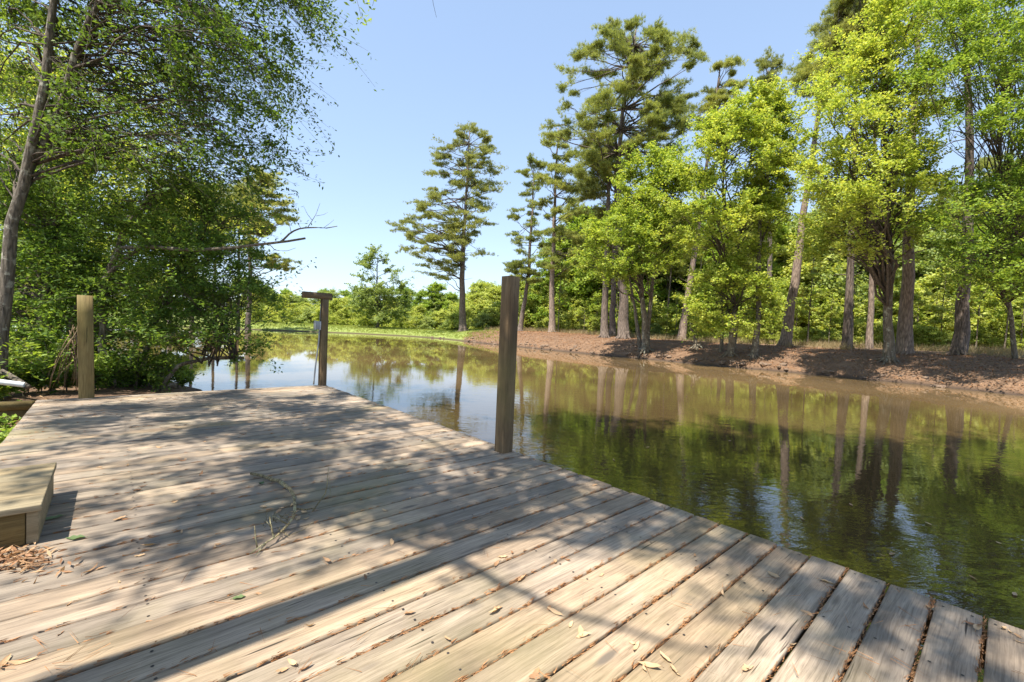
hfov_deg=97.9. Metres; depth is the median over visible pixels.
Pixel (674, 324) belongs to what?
understory shrub
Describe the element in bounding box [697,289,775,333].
understory shrub
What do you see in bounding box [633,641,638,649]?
dry leaf
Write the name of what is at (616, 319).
understory shrub
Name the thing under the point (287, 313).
understory shrub
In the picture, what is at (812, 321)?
understory shrub
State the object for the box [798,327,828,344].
understory shrub
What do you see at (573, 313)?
understory shrub
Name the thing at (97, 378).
shrub
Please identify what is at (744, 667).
dry leaf
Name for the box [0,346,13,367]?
shrub
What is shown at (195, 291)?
thicket tree
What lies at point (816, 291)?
understory shrub
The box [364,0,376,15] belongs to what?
hanging twig
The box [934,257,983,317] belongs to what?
sapling
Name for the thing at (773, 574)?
dry leaf
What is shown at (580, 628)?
dry leaf
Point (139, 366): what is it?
shrub
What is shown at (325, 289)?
wood tree
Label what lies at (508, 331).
deck post
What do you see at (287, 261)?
pine tree
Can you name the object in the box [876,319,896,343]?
understory shrub
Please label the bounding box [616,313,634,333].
understory shrub
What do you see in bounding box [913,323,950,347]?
understory shrub
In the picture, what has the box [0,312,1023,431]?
ground
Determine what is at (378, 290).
leafy tree
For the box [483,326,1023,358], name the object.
dry weeds
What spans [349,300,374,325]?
understory shrub
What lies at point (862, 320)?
sapling
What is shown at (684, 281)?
wood tree
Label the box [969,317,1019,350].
understory shrub
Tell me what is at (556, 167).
pine tree
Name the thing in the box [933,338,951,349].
understory shrub
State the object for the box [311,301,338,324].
understory shrub
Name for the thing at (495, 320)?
understory shrub
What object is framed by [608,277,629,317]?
sapling
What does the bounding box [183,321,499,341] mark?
grass
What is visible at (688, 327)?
understory shrub
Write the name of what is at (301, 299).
wood tree
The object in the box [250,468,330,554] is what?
fallen branch
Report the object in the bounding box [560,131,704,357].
leafy tree
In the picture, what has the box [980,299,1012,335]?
sapling
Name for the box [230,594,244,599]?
green leaf
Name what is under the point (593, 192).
pine tree
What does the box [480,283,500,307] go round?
wood tree
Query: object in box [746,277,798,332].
sapling
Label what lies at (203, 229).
pine tree
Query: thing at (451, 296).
wood tree
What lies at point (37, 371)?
shrub
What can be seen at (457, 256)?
pine tree
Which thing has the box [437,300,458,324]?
understory shrub
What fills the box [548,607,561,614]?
dry leaf
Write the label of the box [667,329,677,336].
understory shrub
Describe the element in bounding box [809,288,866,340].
understory shrub
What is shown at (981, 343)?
understory shrub
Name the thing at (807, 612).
dry leaf
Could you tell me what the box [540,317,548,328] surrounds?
understory shrub
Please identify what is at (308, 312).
understory shrub
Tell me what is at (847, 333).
pine tree
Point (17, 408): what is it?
edging timber
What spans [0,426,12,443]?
seedling
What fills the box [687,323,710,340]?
understory shrub
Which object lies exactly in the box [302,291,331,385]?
deck post
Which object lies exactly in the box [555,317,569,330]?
understory shrub
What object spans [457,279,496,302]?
wood tree
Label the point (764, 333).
understory shrub
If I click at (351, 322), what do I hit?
understory shrub
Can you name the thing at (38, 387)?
shrub
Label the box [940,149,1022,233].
tree
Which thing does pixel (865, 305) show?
understory shrub
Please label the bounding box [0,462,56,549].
box step
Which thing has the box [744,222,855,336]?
wood tree
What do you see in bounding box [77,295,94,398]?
deck post
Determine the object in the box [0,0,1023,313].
sky
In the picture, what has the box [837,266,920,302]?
wood tree
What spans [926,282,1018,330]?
understory shrub
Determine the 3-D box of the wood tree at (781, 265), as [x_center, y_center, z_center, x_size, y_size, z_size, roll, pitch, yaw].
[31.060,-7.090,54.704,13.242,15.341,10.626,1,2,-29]
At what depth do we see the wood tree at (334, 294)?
100.97 m
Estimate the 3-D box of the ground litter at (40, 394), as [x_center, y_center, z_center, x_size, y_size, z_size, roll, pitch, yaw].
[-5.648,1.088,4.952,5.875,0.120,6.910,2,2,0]
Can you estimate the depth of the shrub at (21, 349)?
8.12 m
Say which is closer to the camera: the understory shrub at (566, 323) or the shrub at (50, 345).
the shrub at (50, 345)
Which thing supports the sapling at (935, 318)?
on the ground at (987, 383)
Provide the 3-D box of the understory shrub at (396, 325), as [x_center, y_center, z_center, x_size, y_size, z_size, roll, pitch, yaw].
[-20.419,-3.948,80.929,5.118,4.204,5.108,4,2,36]
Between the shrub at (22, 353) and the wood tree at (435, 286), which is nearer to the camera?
the shrub at (22, 353)
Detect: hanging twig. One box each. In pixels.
[344,0,371,31]
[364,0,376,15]
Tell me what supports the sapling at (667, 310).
on the ground at (987, 383)
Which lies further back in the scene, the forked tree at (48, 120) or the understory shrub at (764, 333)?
the understory shrub at (764, 333)
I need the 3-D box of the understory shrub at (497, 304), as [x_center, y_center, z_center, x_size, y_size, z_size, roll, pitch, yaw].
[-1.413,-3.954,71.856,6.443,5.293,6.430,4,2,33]
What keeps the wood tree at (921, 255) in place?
on the ground at (987, 383)
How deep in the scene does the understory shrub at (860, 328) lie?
35.80 m
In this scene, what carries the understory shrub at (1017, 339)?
on the ground at (987, 383)
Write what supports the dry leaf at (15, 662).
on the deck
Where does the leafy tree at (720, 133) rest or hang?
on the ground at (987, 383)
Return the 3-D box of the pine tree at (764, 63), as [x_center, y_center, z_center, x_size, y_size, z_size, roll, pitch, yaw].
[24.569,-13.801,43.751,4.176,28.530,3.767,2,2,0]
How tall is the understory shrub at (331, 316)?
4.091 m
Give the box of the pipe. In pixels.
[0,379,25,386]
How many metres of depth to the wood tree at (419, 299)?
106.51 m
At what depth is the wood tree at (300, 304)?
108.29 m
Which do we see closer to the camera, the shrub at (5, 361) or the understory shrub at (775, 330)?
the shrub at (5, 361)
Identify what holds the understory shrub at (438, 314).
on the ground at (987, 383)
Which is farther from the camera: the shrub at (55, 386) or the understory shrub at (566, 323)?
the understory shrub at (566, 323)
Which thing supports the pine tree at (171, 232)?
on the ground at (987, 383)
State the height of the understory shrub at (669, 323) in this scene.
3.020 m
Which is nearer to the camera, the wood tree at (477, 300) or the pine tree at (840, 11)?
the pine tree at (840, 11)
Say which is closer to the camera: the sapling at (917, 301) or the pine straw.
the pine straw
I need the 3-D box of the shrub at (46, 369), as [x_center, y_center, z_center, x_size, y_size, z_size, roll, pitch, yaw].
[-7.972,0.386,7.651,1.125,1.048,1.028,2,2,0]
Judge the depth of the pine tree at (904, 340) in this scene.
25.69 m
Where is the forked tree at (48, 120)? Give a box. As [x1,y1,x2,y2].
[0,0,383,397]
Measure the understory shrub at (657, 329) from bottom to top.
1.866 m
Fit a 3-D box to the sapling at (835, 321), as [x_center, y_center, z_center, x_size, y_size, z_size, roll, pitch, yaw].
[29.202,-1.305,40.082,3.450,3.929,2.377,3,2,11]
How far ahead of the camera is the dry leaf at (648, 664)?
1.61 m
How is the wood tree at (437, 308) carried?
on the ground at (987, 383)
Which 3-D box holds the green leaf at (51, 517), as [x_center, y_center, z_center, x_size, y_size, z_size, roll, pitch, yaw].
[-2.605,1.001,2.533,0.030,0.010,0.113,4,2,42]
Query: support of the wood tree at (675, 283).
on the ground at (987, 383)
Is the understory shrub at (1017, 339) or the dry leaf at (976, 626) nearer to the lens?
the dry leaf at (976, 626)
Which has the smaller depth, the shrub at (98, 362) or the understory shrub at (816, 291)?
the shrub at (98, 362)
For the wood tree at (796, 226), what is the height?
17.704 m
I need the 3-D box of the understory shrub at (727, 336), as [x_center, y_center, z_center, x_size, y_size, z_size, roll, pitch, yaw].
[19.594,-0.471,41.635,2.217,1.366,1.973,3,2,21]
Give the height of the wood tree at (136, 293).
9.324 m
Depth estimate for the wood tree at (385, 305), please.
102.08 m
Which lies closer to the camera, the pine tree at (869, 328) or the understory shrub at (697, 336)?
the pine tree at (869, 328)
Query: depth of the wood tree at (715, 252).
55.14 m
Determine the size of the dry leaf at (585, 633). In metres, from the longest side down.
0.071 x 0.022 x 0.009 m
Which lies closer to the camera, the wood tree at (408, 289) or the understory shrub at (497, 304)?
the understory shrub at (497, 304)
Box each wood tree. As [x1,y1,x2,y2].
[117,272,152,311]
[141,273,182,316]
[226,278,274,321]
[280,288,299,321]
[284,293,305,322]
[291,297,309,310]
[297,302,311,313]
[308,288,323,306]
[313,288,329,305]
[317,286,347,309]
[337,289,353,297]
[382,300,403,312]
[393,285,407,297]
[402,287,418,306]
[409,289,427,309]
[418,280,447,328]
[424,291,446,316]
[442,291,466,310]
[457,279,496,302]
[465,293,493,310]
[467,290,492,313]
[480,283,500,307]
[493,281,536,301]
[518,237,587,325]
[532,262,601,326]
[548,204,618,328]
[564,205,655,325]
[616,275,682,300]
[627,212,713,338]
[665,222,704,294]
[679,200,781,294]
[724,220,807,321]
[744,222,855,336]
[772,204,857,302]
[781,222,881,306]
[804,236,933,327]
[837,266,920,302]
[857,225,947,293]
[881,222,984,315]
[930,225,995,284]
[957,201,1023,287]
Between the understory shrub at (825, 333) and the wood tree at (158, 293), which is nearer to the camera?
the understory shrub at (825, 333)
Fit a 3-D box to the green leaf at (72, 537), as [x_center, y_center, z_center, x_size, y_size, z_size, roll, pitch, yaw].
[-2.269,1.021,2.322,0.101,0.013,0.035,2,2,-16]
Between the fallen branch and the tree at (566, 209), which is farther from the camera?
the tree at (566, 209)
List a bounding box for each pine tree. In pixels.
[149,180,196,328]
[179,178,229,325]
[195,182,238,321]
[223,180,264,329]
[227,164,302,331]
[384,121,510,331]
[501,152,559,330]
[525,128,595,331]
[538,12,710,338]
[573,99,626,337]
[582,147,642,335]
[676,54,749,339]
[749,45,788,334]
[777,0,903,346]
[836,0,911,348]
[864,3,905,348]
[895,3,933,354]
[929,1,989,355]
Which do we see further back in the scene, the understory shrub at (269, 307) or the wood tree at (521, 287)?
the understory shrub at (269, 307)
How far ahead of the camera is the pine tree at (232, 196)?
55.24 m
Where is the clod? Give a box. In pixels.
[930,384,946,387]
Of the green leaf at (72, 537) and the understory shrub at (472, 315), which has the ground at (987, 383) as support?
the understory shrub at (472, 315)
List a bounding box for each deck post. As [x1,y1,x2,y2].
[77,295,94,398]
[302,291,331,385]
[494,276,519,453]
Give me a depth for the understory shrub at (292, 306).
92.21 m
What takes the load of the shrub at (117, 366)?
on the ground at (987, 383)
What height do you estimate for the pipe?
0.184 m
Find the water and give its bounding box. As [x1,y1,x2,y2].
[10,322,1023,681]
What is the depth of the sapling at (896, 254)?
34.10 m
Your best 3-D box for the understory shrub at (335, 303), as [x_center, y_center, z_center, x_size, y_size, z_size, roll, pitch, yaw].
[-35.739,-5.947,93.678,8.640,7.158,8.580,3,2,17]
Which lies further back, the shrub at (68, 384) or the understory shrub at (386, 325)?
the understory shrub at (386, 325)
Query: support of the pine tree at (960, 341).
on the ground at (987, 383)
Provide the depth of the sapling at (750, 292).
42.88 m
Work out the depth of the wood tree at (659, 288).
60.91 m
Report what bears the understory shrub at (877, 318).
on the ground at (987, 383)
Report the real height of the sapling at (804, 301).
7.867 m
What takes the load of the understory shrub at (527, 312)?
on the ground at (987, 383)
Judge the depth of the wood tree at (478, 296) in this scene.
100.23 m
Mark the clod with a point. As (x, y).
(941, 386)
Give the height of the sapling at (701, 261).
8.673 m
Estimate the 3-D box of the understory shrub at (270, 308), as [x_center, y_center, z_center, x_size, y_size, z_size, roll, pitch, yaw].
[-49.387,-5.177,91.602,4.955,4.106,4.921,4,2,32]
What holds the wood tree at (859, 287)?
on the ground at (987, 383)
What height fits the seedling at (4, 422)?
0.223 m
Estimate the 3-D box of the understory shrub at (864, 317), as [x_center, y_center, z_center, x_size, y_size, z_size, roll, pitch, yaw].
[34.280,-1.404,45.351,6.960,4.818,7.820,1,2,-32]
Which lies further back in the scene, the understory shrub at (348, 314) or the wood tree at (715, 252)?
the understory shrub at (348, 314)
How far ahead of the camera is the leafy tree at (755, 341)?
26.98 m
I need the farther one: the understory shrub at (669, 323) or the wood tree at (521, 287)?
the wood tree at (521, 287)
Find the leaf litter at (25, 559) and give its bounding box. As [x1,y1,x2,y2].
[0,540,81,582]
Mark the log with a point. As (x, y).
(13, 377)
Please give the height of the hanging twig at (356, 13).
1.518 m
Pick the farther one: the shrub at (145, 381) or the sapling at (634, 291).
the sapling at (634, 291)
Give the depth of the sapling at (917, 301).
32.69 m
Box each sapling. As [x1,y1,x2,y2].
[543,260,573,330]
[572,300,595,323]
[584,291,617,329]
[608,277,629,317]
[628,286,639,331]
[628,299,655,334]
[638,276,665,333]
[660,293,689,336]
[683,254,718,322]
[743,282,773,317]
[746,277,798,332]
[765,278,801,341]
[791,248,827,342]
[794,285,808,338]
[811,306,842,334]
[816,288,840,344]
[833,256,879,330]
[854,306,879,332]
[875,250,916,313]
[893,252,933,314]
[893,286,947,327]
[919,291,946,344]
[923,273,955,333]
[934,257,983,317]
[954,259,999,348]
[971,260,1023,348]
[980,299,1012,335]
[996,296,1023,324]
[1000,293,1023,351]
[1013,285,1023,327]
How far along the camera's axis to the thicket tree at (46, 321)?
8.89 m
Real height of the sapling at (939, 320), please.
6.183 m
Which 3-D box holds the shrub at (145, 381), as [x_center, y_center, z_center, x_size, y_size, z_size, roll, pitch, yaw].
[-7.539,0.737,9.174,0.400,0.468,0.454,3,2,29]
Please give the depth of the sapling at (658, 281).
47.74 m
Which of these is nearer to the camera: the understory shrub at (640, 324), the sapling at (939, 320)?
the sapling at (939, 320)
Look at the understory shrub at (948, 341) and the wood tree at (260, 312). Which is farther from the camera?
the wood tree at (260, 312)
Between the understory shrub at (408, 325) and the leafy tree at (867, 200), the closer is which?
the leafy tree at (867, 200)
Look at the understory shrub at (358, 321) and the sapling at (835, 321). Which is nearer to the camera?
the sapling at (835, 321)
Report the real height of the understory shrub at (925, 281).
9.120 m
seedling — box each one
[0,413,21,429]
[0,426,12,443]
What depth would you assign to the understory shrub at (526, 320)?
67.75 m
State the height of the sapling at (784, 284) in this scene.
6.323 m
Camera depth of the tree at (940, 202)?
49.46 m
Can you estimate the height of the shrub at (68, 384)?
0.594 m
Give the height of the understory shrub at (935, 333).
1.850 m
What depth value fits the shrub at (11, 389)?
7.33 m
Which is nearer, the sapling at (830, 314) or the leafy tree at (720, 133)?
the leafy tree at (720, 133)
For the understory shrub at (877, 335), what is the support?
on the ground at (987, 383)
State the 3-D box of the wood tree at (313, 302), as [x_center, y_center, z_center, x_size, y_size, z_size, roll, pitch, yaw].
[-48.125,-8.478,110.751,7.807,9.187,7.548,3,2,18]
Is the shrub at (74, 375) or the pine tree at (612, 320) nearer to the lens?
the shrub at (74, 375)
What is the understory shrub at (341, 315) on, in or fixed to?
on the ground at (987, 383)
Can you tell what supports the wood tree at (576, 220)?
on the ground at (987, 383)
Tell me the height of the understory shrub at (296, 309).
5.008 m
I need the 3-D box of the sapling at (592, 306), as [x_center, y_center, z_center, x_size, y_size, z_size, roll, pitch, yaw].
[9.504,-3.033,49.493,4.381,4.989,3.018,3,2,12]
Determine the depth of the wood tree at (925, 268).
43.83 m
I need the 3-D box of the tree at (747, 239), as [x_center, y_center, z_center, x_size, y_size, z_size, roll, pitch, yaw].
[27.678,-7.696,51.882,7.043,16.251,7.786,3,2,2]
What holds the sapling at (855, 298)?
on the ground at (987, 383)
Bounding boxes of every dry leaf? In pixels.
[0,654,10,666]
[5,656,36,664]
[276,667,289,671]
[287,658,297,665]
[529,673,540,679]
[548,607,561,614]
[576,631,589,637]
[578,625,582,635]
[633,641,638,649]
[638,661,663,667]
[660,651,672,663]
[741,665,753,672]
[768,571,781,578]
[801,610,813,615]
[973,624,981,630]
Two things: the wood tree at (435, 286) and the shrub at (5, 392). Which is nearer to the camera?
the shrub at (5, 392)
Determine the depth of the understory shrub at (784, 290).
46.34 m
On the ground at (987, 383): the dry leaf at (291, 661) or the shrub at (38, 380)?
the shrub at (38, 380)
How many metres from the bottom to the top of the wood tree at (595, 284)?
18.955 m
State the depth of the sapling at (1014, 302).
32.58 m
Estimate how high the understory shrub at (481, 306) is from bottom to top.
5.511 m
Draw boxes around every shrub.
[0,337,34,355]
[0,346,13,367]
[0,385,10,400]
[8,340,35,364]
[8,350,55,392]
[8,356,31,387]
[8,377,22,395]
[9,332,95,391]
[12,340,63,372]
[15,373,44,393]
[27,366,58,391]
[30,371,46,392]
[31,366,77,393]
[39,359,77,391]
[48,333,96,369]
[62,367,95,385]
[66,344,119,390]
[94,348,141,388]
[94,369,111,388]
[103,370,113,386]
[106,345,167,388]
[127,347,189,386]
[134,372,151,387]
[168,354,196,387]
[171,370,197,388]
[186,365,204,386]
[255,302,280,321]
[262,292,304,321]
[262,307,285,321]
[275,308,301,322]
[292,306,308,321]
[294,305,318,323]
[310,307,337,324]
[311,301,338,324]
[319,296,357,324]
[329,310,346,324]
[335,310,356,324]
[347,306,372,324]
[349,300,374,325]
[353,310,376,325]
[373,308,398,326]
[387,308,415,327]
[398,304,426,327]
[403,311,415,327]
[406,314,424,328]
[415,315,437,328]
[424,310,445,328]
[424,312,443,328]
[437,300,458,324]
[437,315,458,328]
[442,312,467,330]
[447,303,476,328]
[455,306,484,328]
[469,302,496,328]
[470,311,493,327]
[474,307,499,327]
[488,300,519,327]
[518,288,573,327]
[518,300,543,328]
[531,321,543,330]
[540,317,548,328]
[548,314,572,331]
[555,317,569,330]
[560,296,601,332]
[562,292,594,332]
[568,319,588,331]
[581,316,600,332]
[608,318,632,333]
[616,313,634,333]
[630,317,652,333]
[636,295,689,333]
[640,322,664,336]
[648,287,682,336]
[651,293,690,335]
[652,314,677,335]
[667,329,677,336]
[677,316,701,336]
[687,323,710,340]
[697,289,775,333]
[715,330,728,339]
[737,326,765,342]
[739,275,854,337]
[750,323,780,343]
[761,325,781,342]
[765,284,837,333]
[765,327,801,344]
[792,325,806,343]
[793,305,831,338]
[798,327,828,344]
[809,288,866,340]
[811,303,882,344]
[811,329,831,343]
[821,330,841,342]
[831,295,898,343]
[832,321,874,347]
[833,333,857,342]
[855,324,895,347]
[858,306,927,337]
[863,264,1001,336]
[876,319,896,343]
[913,270,984,344]
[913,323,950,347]
[915,329,952,350]
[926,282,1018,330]
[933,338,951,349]
[950,331,982,351]
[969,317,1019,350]
[969,332,987,349]
[976,297,1023,322]
[984,323,1023,350]
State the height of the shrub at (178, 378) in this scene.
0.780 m
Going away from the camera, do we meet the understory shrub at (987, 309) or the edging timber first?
the edging timber
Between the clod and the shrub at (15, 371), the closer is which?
the shrub at (15, 371)
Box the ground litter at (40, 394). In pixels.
[3,386,49,423]
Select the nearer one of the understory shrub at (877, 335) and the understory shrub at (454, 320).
the understory shrub at (877, 335)
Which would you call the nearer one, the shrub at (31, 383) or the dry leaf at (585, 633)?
the dry leaf at (585, 633)
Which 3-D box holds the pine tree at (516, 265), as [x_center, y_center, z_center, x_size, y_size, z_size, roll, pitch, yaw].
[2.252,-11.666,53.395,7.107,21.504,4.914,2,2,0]
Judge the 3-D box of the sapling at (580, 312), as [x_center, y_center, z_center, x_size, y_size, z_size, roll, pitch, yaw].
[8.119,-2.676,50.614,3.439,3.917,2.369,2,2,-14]
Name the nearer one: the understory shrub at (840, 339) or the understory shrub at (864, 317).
the understory shrub at (840, 339)
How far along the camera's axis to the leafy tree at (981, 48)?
18.50 m
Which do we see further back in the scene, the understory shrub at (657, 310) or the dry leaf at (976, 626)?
the understory shrub at (657, 310)
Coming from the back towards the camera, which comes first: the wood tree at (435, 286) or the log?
the wood tree at (435, 286)
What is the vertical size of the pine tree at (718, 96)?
25.483 m
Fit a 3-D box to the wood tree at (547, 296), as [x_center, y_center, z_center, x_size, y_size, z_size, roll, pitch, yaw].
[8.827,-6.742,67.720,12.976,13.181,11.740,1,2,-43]
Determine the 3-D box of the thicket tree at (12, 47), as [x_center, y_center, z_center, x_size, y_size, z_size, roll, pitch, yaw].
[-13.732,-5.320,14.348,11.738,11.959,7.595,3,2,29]
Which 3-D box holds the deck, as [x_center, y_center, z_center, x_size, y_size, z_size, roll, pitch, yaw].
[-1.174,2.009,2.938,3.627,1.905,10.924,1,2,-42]
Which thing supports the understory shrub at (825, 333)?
on the ground at (987, 383)
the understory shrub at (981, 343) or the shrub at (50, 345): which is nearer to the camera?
the shrub at (50, 345)
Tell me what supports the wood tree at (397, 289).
on the ground at (987, 383)
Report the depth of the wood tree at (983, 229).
43.85 m
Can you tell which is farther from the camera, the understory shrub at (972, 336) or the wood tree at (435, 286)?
the wood tree at (435, 286)
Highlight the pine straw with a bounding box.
[0,385,1023,681]
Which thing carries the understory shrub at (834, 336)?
on the ground at (987, 383)
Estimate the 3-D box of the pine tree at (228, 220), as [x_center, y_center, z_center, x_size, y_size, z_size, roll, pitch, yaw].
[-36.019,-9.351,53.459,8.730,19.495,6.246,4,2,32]
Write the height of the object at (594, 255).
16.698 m
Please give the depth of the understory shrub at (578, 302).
60.28 m
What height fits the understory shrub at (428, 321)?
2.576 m
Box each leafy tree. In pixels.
[340,244,423,327]
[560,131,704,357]
[648,72,812,357]
[681,314,709,350]
[735,77,820,359]
[773,0,1001,364]
[880,0,1023,358]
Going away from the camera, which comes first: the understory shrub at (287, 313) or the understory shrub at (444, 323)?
the understory shrub at (444, 323)
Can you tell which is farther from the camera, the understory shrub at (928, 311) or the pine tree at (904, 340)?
the understory shrub at (928, 311)
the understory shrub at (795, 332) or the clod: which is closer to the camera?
the clod
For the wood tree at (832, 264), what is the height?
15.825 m
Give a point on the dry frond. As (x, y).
(71, 339)
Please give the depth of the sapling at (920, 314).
35.44 m
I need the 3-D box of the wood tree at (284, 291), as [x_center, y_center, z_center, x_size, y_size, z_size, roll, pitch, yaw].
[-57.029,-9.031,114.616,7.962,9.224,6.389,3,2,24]
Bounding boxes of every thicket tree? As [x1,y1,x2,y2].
[0,16,284,315]
[0,136,156,379]
[28,108,336,392]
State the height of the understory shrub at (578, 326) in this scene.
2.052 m
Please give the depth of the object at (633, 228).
58.40 m
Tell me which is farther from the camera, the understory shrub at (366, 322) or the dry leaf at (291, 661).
the understory shrub at (366, 322)
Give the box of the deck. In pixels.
[0,385,1023,681]
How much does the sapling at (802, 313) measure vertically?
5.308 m
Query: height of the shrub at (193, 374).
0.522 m
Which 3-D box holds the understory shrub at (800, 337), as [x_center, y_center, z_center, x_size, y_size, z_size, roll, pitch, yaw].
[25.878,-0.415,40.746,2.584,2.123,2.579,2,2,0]
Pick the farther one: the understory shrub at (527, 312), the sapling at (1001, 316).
the understory shrub at (527, 312)
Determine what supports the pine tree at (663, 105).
on the ground at (987, 383)
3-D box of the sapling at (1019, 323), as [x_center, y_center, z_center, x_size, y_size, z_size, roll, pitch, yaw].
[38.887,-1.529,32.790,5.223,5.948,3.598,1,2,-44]
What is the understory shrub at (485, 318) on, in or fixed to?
on the ground at (987, 383)
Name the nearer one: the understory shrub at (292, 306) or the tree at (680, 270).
the tree at (680, 270)
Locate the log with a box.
[0,368,31,389]
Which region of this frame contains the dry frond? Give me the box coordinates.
[46,325,77,393]
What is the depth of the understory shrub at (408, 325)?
90.13 m
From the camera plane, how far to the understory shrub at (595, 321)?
48.53 m
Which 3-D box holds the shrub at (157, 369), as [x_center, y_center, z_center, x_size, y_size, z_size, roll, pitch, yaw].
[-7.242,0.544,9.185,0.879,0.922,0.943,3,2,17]
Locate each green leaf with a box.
[45,515,62,519]
[66,534,85,539]
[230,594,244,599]
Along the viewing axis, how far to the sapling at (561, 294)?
51.34 m
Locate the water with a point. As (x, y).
(818, 454)
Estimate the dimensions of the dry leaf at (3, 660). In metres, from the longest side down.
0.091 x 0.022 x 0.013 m
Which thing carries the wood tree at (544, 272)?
on the ground at (987, 383)
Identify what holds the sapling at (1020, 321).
on the ground at (987, 383)
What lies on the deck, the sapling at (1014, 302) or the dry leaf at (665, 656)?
the dry leaf at (665, 656)
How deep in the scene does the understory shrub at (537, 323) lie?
59.41 m
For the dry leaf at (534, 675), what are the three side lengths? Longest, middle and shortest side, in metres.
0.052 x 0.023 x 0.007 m
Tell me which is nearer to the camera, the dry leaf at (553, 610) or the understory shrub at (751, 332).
the dry leaf at (553, 610)
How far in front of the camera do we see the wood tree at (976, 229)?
45.14 m
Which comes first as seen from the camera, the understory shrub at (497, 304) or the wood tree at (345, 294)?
the understory shrub at (497, 304)
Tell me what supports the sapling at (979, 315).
on the ground at (987, 383)
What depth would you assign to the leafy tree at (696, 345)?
30.87 m
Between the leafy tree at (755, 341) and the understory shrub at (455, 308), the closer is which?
the leafy tree at (755, 341)
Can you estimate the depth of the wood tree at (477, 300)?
100.05 m
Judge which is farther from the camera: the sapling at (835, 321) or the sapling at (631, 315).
the sapling at (631, 315)
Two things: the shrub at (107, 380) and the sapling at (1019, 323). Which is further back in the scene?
the sapling at (1019, 323)
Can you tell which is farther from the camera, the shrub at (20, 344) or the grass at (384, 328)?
the grass at (384, 328)
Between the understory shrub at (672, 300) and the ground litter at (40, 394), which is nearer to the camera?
the ground litter at (40, 394)
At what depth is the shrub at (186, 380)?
10.07 m
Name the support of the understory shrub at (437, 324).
on the ground at (987, 383)
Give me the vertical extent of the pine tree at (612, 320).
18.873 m
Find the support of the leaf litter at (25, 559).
on the deck
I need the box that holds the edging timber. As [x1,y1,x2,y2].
[0,400,34,420]
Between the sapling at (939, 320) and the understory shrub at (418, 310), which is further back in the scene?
the understory shrub at (418, 310)
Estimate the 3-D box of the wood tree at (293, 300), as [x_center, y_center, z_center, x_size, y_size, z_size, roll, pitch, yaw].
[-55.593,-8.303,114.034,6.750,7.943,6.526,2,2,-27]
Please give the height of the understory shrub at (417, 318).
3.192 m

